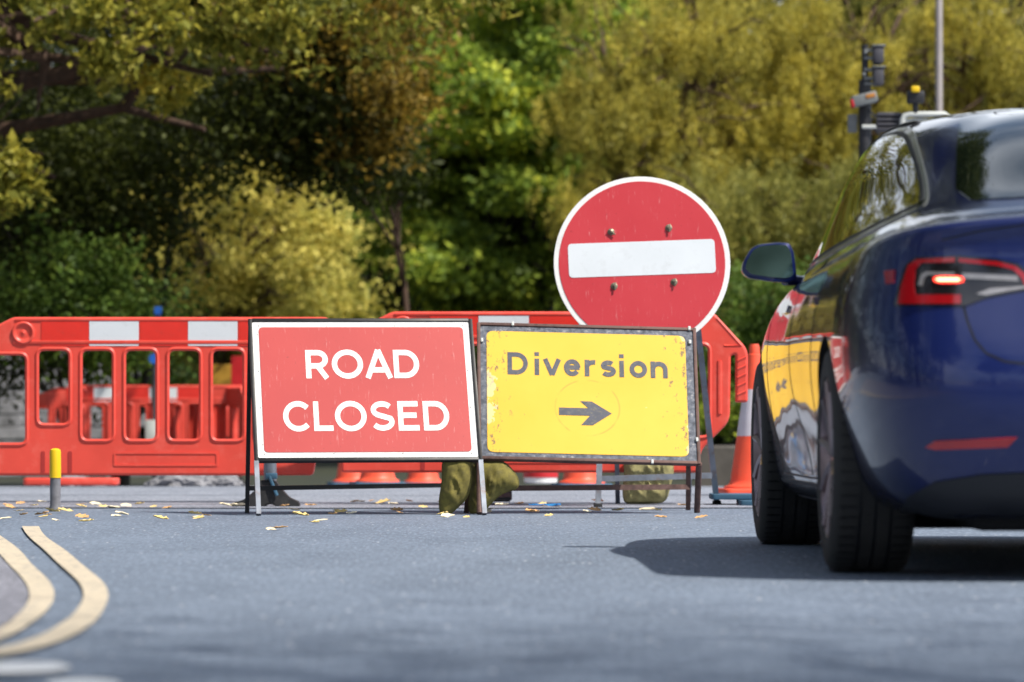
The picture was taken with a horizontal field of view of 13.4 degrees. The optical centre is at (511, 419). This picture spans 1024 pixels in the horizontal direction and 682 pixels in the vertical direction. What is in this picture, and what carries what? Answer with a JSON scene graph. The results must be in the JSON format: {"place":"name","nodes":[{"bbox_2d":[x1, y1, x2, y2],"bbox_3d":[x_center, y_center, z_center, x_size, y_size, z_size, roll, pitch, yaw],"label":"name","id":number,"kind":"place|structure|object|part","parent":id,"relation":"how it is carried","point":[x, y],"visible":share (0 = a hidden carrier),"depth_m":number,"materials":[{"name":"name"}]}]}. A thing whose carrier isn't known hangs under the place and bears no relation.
{"place":"outdoors","nodes":[
{"label":"outdoors","id":0,"kind":"place"},
{"bbox_2d":[0,555,28,626],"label":"footway","id":1,"kind":"structure","parent":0,"point":[14,592],"depth_m":11.16,"materials":[{"name":"concrete"}]},
{"bbox_2d":[0,463,694,485],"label":"verge","id":2,"kind":"structure","parent":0,"point":[324,473],"depth_m":50.63,"materials":[{"name":"soil"}]},
{"bbox_2d":[0,55,55,220],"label":"leafy branch shrub","id":3,"kind":"object","parent":2,"relation":"on","point":[18,165],"visible":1,"depth_m":36.37,"materials":[{"name":"green plant"}]},
{"bbox_2d":[0,3,146,439],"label":"dark evergreen","id":4,"kind":"object","parent":2,"relation":"on","point":[90,33],"visible":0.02,"depth_m":81.64,"materials":[{"name":"green plant"}]},
{"bbox_2d":[0,352,151,476],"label":"stone wall","id":5,"kind":"structure","parent":2,"relation":"on","point":[15,430],"depth_m":51.85,"materials":[{"name":"grey stone"}]},
{"bbox_2d":[0,200,218,475],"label":"hedge bush","id":6,"kind":"object","parent":2,"relation":"on","point":[102,293],"visible":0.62,"depth_m":42.44,"materials":[{"name":"green plant"}]},
{"bbox_2d":[0,19,249,425],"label":"dark bush","id":7,"kind":"object","parent":2,"relation":"on","point":[72,145],"visible":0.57,"depth_m":43.31,"materials":[{"name":"green plant"}]},
{"bbox_2d":[39,388,228,475],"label":"plastic barrier","id":8,"kind":"object","parent":2,"relation":"on","point":[43,404],"visible":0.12,"depth_m":40.89,"materials":[{"name":"red plastic"}]},
{"bbox_2d":[48,385,241,477],"bbox_3d":[-3.235,0.165,40.040,2.059,0.960,0.461,0,0,-3],"label":"plastic barrier","id":9,"kind":"object","parent":2,"relation":"on","point":[184,397],"visible":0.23,"depth_m":39.99,"materials":[{"name":"red plastic"}]},
{"bbox_2d":[0,0,289,439],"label":"dark evergreen","id":10,"kind":"object","parent":2,"relation":"on","point":[142,429],"visible":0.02,"depth_m":82.64,"materials":[{"name":"green plant"}]},
{"bbox_2d":[145,353,155,478],"bbox_3d":[-3.307,0.015,39.960,0.118,1.259,0.084,0,0,-34],"label":"sign","id":11,"kind":"object","parent":2,"relation":"on","point":[149,429],"visible":0.5,"depth_m":39.95,"materials":[{"name":"white metal"}]},
{"bbox_2d":[154,307,161,476],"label":"sign","id":12,"kind":"object","parent":2,"relation":"on","point":[157,311],"visible":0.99,"depth_m":41.95,"materials":[{"name":"blue metal"}]},
{"bbox_2d":[0,24,332,485],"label":"dark bush","id":13,"kind":"object","parent":2,"relation":"on","point":[170,163],"visible":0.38,"depth_m":43.96,"materials":[{"name":"green plant"}]},
{"bbox_2d":[176,387,244,485],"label":"plastic barrier","id":14,"kind":"object","parent":2,"relation":"on","point":[234,399],"visible":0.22,"depth_m":40.03,"materials":[{"name":"red plastic"}]},
{"bbox_2d":[213,364,230,384],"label":"sign","id":15,"kind":"object","parent":2,"relation":"on","point":[221,374],"visible":0.45,"depth_m":42.95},
{"bbox_2d":[231,356,241,384],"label":"sign","id":16,"kind":"object","parent":2,"relation":"on","point":[236,370],"visible":0.31,"depth_m":41.95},
{"bbox_2d":[81,137,424,438],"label":"pale tree","id":17,"kind":"object","parent":2,"relation":"on","point":[291,277],"visible":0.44,"depth_m":57.72,"materials":[{"name":"yellow plant"}]},
{"bbox_2d":[0,0,533,178],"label":"oak tree","id":18,"kind":"object","parent":2,"relation":"on","point":[106,61],"visible":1,"depth_m":36.79,"materials":[{"name":"green plant"}]},
{"bbox_2d":[144,0,520,473],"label":"hanging branch tree","id":19,"kind":"object","parent":2,"relation":"on","point":[324,125],"visible":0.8,"depth_m":42.64,"materials":[{"name":"green plant"}]},
{"bbox_2d":[139,269,563,409],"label":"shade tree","id":20,"kind":"object","parent":2,"relation":"on","point":[174,377],"depth_m":69.69,"materials":[{"name":"green plant"}]},
{"bbox_2d":[267,0,535,317],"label":"green tree","id":21,"kind":"object","parent":2,"relation":"on","point":[376,251],"visible":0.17,"depth_m":64.17,"materials":[{"name":"green plant"}]},
{"bbox_2d":[206,2,625,376],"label":"dark evergreen","id":22,"kind":"object","parent":2,"relation":"on","point":[319,201],"visible":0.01,"depth_m":81.30,"materials":[{"name":"green plant"}]},
{"bbox_2d":[386,0,715,310],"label":"green tree","id":23,"kind":"object","parent":2,"relation":"on","point":[498,180],"visible":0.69,"depth_m":63.08,"materials":[{"name":"green plant"}]},
{"bbox_2d":[497,0,835,444],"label":"dark evergreen","id":24,"kind":"object","parent":2,"relation":"on","point":[717,440],"visible":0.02,"depth_m":82.77,"materials":[{"name":"green plant"}]},
{"bbox_2d":[525,0,839,434],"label":"weeping tree","id":25,"kind":"object","parent":2,"relation":"on","point":[635,119],"visible":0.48,"depth_m":59.69,"materials":[{"name":"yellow plant"}]},
{"bbox_2d":[701,445,734,485],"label":"wall","id":26,"kind":"structure","parent":2,"relation":"on","point":[724,456],"depth_m":38.35,"materials":[{"name":"concrete"}]},
{"bbox_2d":[699,383,740,441],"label":"bush","id":27,"kind":"object","parent":2,"relation":"on","point":[733,420],"visible":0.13,"depth_m":44.01,"materials":[{"name":"green plant"}]},
{"bbox_2d":[697,237,809,432],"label":"bush","id":28,"kind":"object","parent":2,"relation":"on","point":[756,322],"visible":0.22,"depth_m":49.77,"materials":[{"name":"green plant"}]},
{"bbox_2d":[654,139,858,335],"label":"weeping tree","id":29,"kind":"object","parent":2,"relation":"on","point":[798,228],"visible":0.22,"depth_m":56.30,"materials":[{"name":"green plant"}]},
{"bbox_2d":[689,0,1023,217],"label":"weeping tree","id":30,"kind":"object","parent":2,"relation":"on","point":[994,39],"visible":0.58,"depth_m":61.12,"materials":[{"name":"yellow plant"}]},
{"bbox_2d":[717,0,1023,444],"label":"dark evergreen","id":31,"kind":"object","parent":2,"relation":"on","point":[860,11],"depth_m":81.40,"materials":[{"name":"green plant"}]},
{"bbox_2d":[935,0,942,110],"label":"lamp column","id":32,"kind":"structure","parent":2,"relation":"on","point":[938,55],"depth_m":39.97,"materials":[{"name":"grey metal"}]},
{"bbox_2d":[0,486,751,507],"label":"old road","id":33,"kind":"structure","parent":0,"point":[204,496],"depth_m":24.58,"materials":[{"name":"grey asphalt"}]},
{"bbox_2d":[23,478,119,484],"bbox_3d":[-2.992,0.421,29.589,0.640,0.050,0.240,0,0,0],"label":"fallen barrier base","id":34,"kind":"object","parent":33,"relation":"on","point":[75,481],"visible":0.94,"depth_m":29.47,"materials":[{"name":"plastic"}]},
{"bbox_2d":[33,475,111,486],"bbox_3d":[-3.113,0.431,30.868,0.572,0.099,0.417,0,0,0],"label":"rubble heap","id":35,"kind":"object","parent":33,"relation":"on","point":[70,476],"visible":0.17,"depth_m":30.77,"materials":[{"name":"grey stone"}]},
{"bbox_2d":[0,487,193,503],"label":"road joints","id":36,"kind":"object","parent":33,"relation":"on","point":[87,487],"visible":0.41,"depth_m":28.65,"materials":[{"name":"black asphalt"}]},
{"bbox_2d":[0,317,325,474],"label":"plastic barrier","id":37,"kind":"object","parent":33,"relation":"on","point":[119,451],"visible":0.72,"depth_m":23.36,"materials":[{"name":"red plastic"}]},
{"bbox_2d":[143,475,212,486],"bbox_3d":[-2.368,0.401,30.867,0.498,0.162,0.356,0,0,0],"label":"rubble heap","id":38,"kind":"object","parent":33,"relation":"on","point":[180,480],"visible":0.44,"depth_m":30.75,"materials":[{"name":"grey stone"}]},
{"bbox_2d":[207,475,244,485],"bbox_3d":[-2.122,0.434,31.547,0.397,0.113,0.308,0,0,0],"label":"rubble heap","id":39,"kind":"object","parent":33,"relation":"on","point":[225,480],"visible":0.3,"depth_m":31.45,"materials":[{"name":"grey stone"}]},
{"bbox_2d":[230,503,244,505],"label":"fallen leaf","id":40,"kind":"object","parent":33,"relation":"on","point":[237,504],"visible":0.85,"depth_m":22.12,"materials":[{"name":"beige plant"}]},
{"bbox_2d":[232,463,299,505],"bbox_3d":[-1.267,0.295,22.411,0.348,0.310,0.163,0,0,0],"label":"barrier foot","id":41,"kind":"object","parent":33,"relation":"on","point":[277,497],"visible":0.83,"depth_m":22.35},
{"bbox_2d":[327,463,360,484],"bbox_3d":[-1.210,0.133,32.990,0.360,0.749,0.360,0,0,-8],"label":"traffic cone","id":42,"kind":"object","parent":33,"relation":"on","point":[343,478],"visible":0.11,"depth_m":32.88,"materials":[{"name":"orange plastic"}]},
{"bbox_2d":[349,473,405,483],"bbox_3d":[-0.923,0.087,29.897,0.360,0.749,0.360,0,0,-8],"label":"traffic cone","id":43,"kind":"object","parent":33,"relation":"on","point":[377,478],"visible":0.3,"depth_m":29.78,"materials":[{"name":"orange plastic"}]},
{"bbox_2d":[376,498,389,502],"bbox_3d":[-0.685,0.432,22.959,0.098,0.012,0.070,-12,12,21],"label":"fallen leaf","id":44,"kind":"object","parent":33,"relation":"on","point":[381,500],"visible":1,"depth_m":22.97,"materials":[{"name":"yellow plant"}]},
{"bbox_2d":[404,473,440,483],"bbox_3d":[-0.688,0.147,33.766,0.360,0.749,0.360,0,0,-8],"label":"traffic cone","id":45,"kind":"object","parent":33,"relation":"on","point":[423,478],"visible":0.2,"depth_m":33.66,"materials":[{"name":"orange plastic"}]},
{"bbox_2d":[523,473,557,483],"bbox_3d":[0.201,0.360,30.533,0.244,0.180,0.244,0,0,0],"label":"plastic drum","id":46,"kind":"object","parent":33,"relation":"on","point":[539,478],"visible":0.36,"depth_m":30.43,"materials":[{"name":"white paint"}]},
{"bbox_2d":[341,311,747,501],"bbox_3d":[0.172,-0.070,22.996,2.145,1.000,0.480,0,0,0],"label":"plastic barrier","id":47,"kind":"object","parent":33,"relation":"on","point":[722,343],"visible":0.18,"depth_m":22.95,"materials":[{"name":"red plastic"}]},
{"bbox_2d":[551,473,611,484],"bbox_3d":[0.455,0.075,28.417,0.360,0.749,0.360,0,0,-8],"label":"traffic cone","id":48,"kind":"object","parent":33,"relation":"on","point":[579,479],"visible":0.26,"depth_m":28.30,"materials":[{"name":"plastic"}]},
{"bbox_2d":[554,177,729,506],"bbox_3d":[0.665,-0.396,22.876,0.903,1.698,1.460,0,0,0],"label":"no entry sign","id":49,"kind":"object","parent":33,"relation":"on","point":[643,251],"visible":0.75,"depth_m":22.25,"materials":[{"name":"red metal"}]},
{"bbox_2d":[622,465,673,503],"bbox_3d":[0.716,0.317,22.882,0.270,0.259,0.133,0,0,0],"label":"sandbag","id":50,"kind":"object","parent":33,"relation":"on","point":[644,496],"visible":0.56,"depth_m":22.84,"materials":[{"name":"green fabric"}]},
{"bbox_2d":[709,493,751,505],"bbox_3d":[1.293,0.419,22.829,0.500,0.058,0.500,0,0,0],"label":"rubber base block","id":51,"kind":"object","parent":33,"relation":"on","point":[743,499],"depth_m":22.73,"materials":[{"name":"blue rubber"}]},
{"bbox_2d":[718,344,760,492],"bbox_3d":[1.426,0.001,25.626,0.427,0.889,0.427,0,0,-8],"label":"traffic cone","id":52,"kind":"object","parent":33,"relation":"on","point":[740,481],"visible":0.48,"depth_m":25.55,"materials":[{"name":"orange plastic"}]},
{"bbox_2d":[847,44,885,158],"bbox_3d":[2.684,-1.164,32.982,0.279,3.353,0.256,0,0,0],"label":"traffic signal","id":53,"kind":"object","parent":33,"relation":"on","point":[865,99],"visible":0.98,"depth_m":32.95,"materials":[{"name":"black plastic"}]},
{"bbox_2d":[875,86,948,131],"bbox_3d":[2.930,-0.965,31.550,0.578,2.886,0.400,0,0,0],"label":"roof rack","id":54,"kind":"object","parent":33,"relation":"on","point":[915,97],"visible":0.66,"depth_m":31.49,"materials":[{"name":"white plastic"}]},
{"bbox_2d":[0,508,1023,681],"bbox_3d":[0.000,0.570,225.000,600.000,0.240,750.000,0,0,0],"label":"road","id":55,"kind":"structure","parent":0,"point":[494,595],"depth_m":10.82,"materials":[{"name":"grey asphalt"}]},
{"bbox_2d":[0,535,53,638],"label":"yellow line","id":56,"kind":"object","parent":55,"relation":"on","point":[41,592],"visible":1,"depth_m":11.32,"materials":[{"name":"beige paint"}]},
{"bbox_2d":[0,660,70,672],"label":"white line","id":57,"kind":"object","parent":55,"relation":"on","point":[10,666],"visible":1,"depth_m":7.79,"materials":[{"name":"white paint"}]},
{"bbox_2d":[0,526,107,654],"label":"yellow line","id":58,"kind":"object","parent":55,"relation":"on","point":[87,612],"visible":1,"depth_m":10.63,"materials":[{"name":"beige paint"}]},
{"bbox_2d":[49,448,61,511],"bbox_3d":[-2.230,0.295,21.260,0.062,0.310,0.062,0,0,0],"label":"marker post","id":59,"kind":"object","parent":55,"relation":"on","point":[55,478],"visible":0.95,"depth_m":21.24,"materials":[{"name":"grey plastic"}]},
{"bbox_2d":[57,508,73,510],"bbox_3d":[-2.148,0.434,20.949,0.082,0.010,0.079,10,9,-25],"label":"fallen leaf","id":60,"kind":"object","parent":55,"relation":"on","point":[65,509],"visible":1,"depth_m":20.96,"materials":[{"name":"yellow plant"}]},
{"bbox_2d":[75,513,88,517],"bbox_3d":[-1.928,0.433,19.523,0.068,0.011,0.071,8,17,22],"label":"fallen leaf","id":61,"kind":"object","parent":55,"relation":"on","point":[82,515],"visible":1,"depth_m":19.53,"materials":[{"name":"plant"}]},
{"bbox_2d":[48,679,116,681],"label":"white line","id":62,"kind":"object","parent":55,"relation":"on","point":[82,680],"visible":1,"depth_m":7.37,"materials":[{"name":"white paint"}]},
{"bbox_2d":[153,515,168,518],"bbox_3d":[-1.553,0.432,19.261,0.069,0.013,0.071,11,9,-4],"label":"fallen leaf","id":63,"kind":"object","parent":55,"relation":"on","point":[160,516],"visible":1,"depth_m":19.27,"materials":[{"name":"yellow plant"}]},
{"bbox_2d":[292,511,308,515],"bbox_3d":[-0.968,0.430,19.930,0.079,0.016,0.077,11,7,-14],"label":"fallen leaf","id":64,"kind":"object","parent":55,"relation":"on","point":[300,513],"visible":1,"depth_m":19.93,"materials":[{"name":"yellow plant"}]},
{"bbox_2d":[245,318,486,515],"bbox_3d":[-0.760,-0.019,21.049,1.111,0.939,1.361,0,0,-8],"label":"road closed sign","id":65,"kind":"object","parent":55,"relation":"on","point":[362,390],"visible":1,"depth_m":20.70,"materials":[{"name":"red metal"}]},
{"bbox_2d":[439,462,471,513],"bbox_3d":[-0.269,0.319,20.607,0.156,0.275,0.102,0,0,0],"label":"sandbag","id":66,"kind":"object","parent":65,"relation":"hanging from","point":[456,482],"visible":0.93,"depth_m":20.58,"materials":[{"name":"green fabric"}]},
{"bbox_2d":[441,513,454,516],"bbox_3d":[-0.288,0.431,19.522,0.070,0.014,0.053,-9,19,-27],"label":"fallen leaf","id":67,"kind":"object","parent":55,"relation":"on","point":[445,514],"visible":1,"depth_m":19.53,"materials":[{"name":"white plant"}]},
{"bbox_2d":[468,461,518,513],"bbox_3d":[-0.087,0.326,20.734,0.243,0.262,0.117,0,0,0],"label":"sandbag","id":68,"kind":"object","parent":55,"relation":"on","point":[501,478],"visible":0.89,"depth_m":20.71,"materials":[{"name":"green fabric"}]},
{"bbox_2d":[525,508,539,511],"bbox_3d":[0.097,0.431,20.648,0.070,0.014,0.072,5,5,-16],"label":"fallen leaf","id":69,"kind":"object","parent":55,"relation":"on","point":[531,510],"visible":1,"depth_m":20.65,"materials":[{"name":"plant"}]},
{"bbox_2d":[529,503,560,505],"bbox_3d":[0.165,0.428,21.909,0.160,0.012,0.100,0,0,0],"label":"plastic scrap","id":70,"kind":"object","parent":55,"relation":"on","point":[553,504],"visible":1,"depth_m":21.88,"materials":[{"name":"blue plastic"}]},
{"bbox_2d":[464,321,701,514],"bbox_3d":[0.355,-0.011,21.091,1.259,0.929,0.847,0,0,-12],"label":"diversion sign","id":71,"kind":"object","parent":55,"relation":"on","point":[583,394],"visible":1,"depth_m":20.94,"materials":[{"name":"metal"}]},
{"bbox_2d":[588,507,600,510],"bbox_3d":[0.398,0.433,20.948,0.070,0.012,0.063,7,14,-6],"label":"fallen leaf","id":72,"kind":"object","parent":55,"relation":"on","point":[595,508],"visible":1,"depth_m":20.96,"materials":[{"name":"brown plant"}]},
{"bbox_2d":[639,507,655,509],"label":"fallen leaf","id":73,"kind":"object","parent":55,"relation":"on","point":[646,508],"visible":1,"depth_m":21.11,"materials":[{"name":"beige plant"}]},
{"bbox_2d":[741,108,1023,571],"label":"parked car","id":74,"kind":"object","parent":55,"relation":"on","point":[887,414],"visible":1,"depth_m":12.42,"materials":[{"name":"paint"}]},
{"bbox_3d":[1.121,-0.699,14.037,0.152,0.418,2.459,0,0,-5],"label":"side window","id":75,"kind":"part","parent":74,"relation":"part of","materials":[{"name":"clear glass"}]},
{"bbox_3d":[1.843,-0.797,12.900,1.109,0.348,1.118,0,0,-1],"label":"rear window","id":76,"kind":"part","parent":74,"relation":"part of","materials":[{"name":"black glass"}]},
{"bbox_2d":[2,25,1023,444],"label":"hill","id":77,"kind":"structure","parent":0,"point":[316,201],"depth_m":87.14,"materials":[{"name":"green plant"}]}
]}

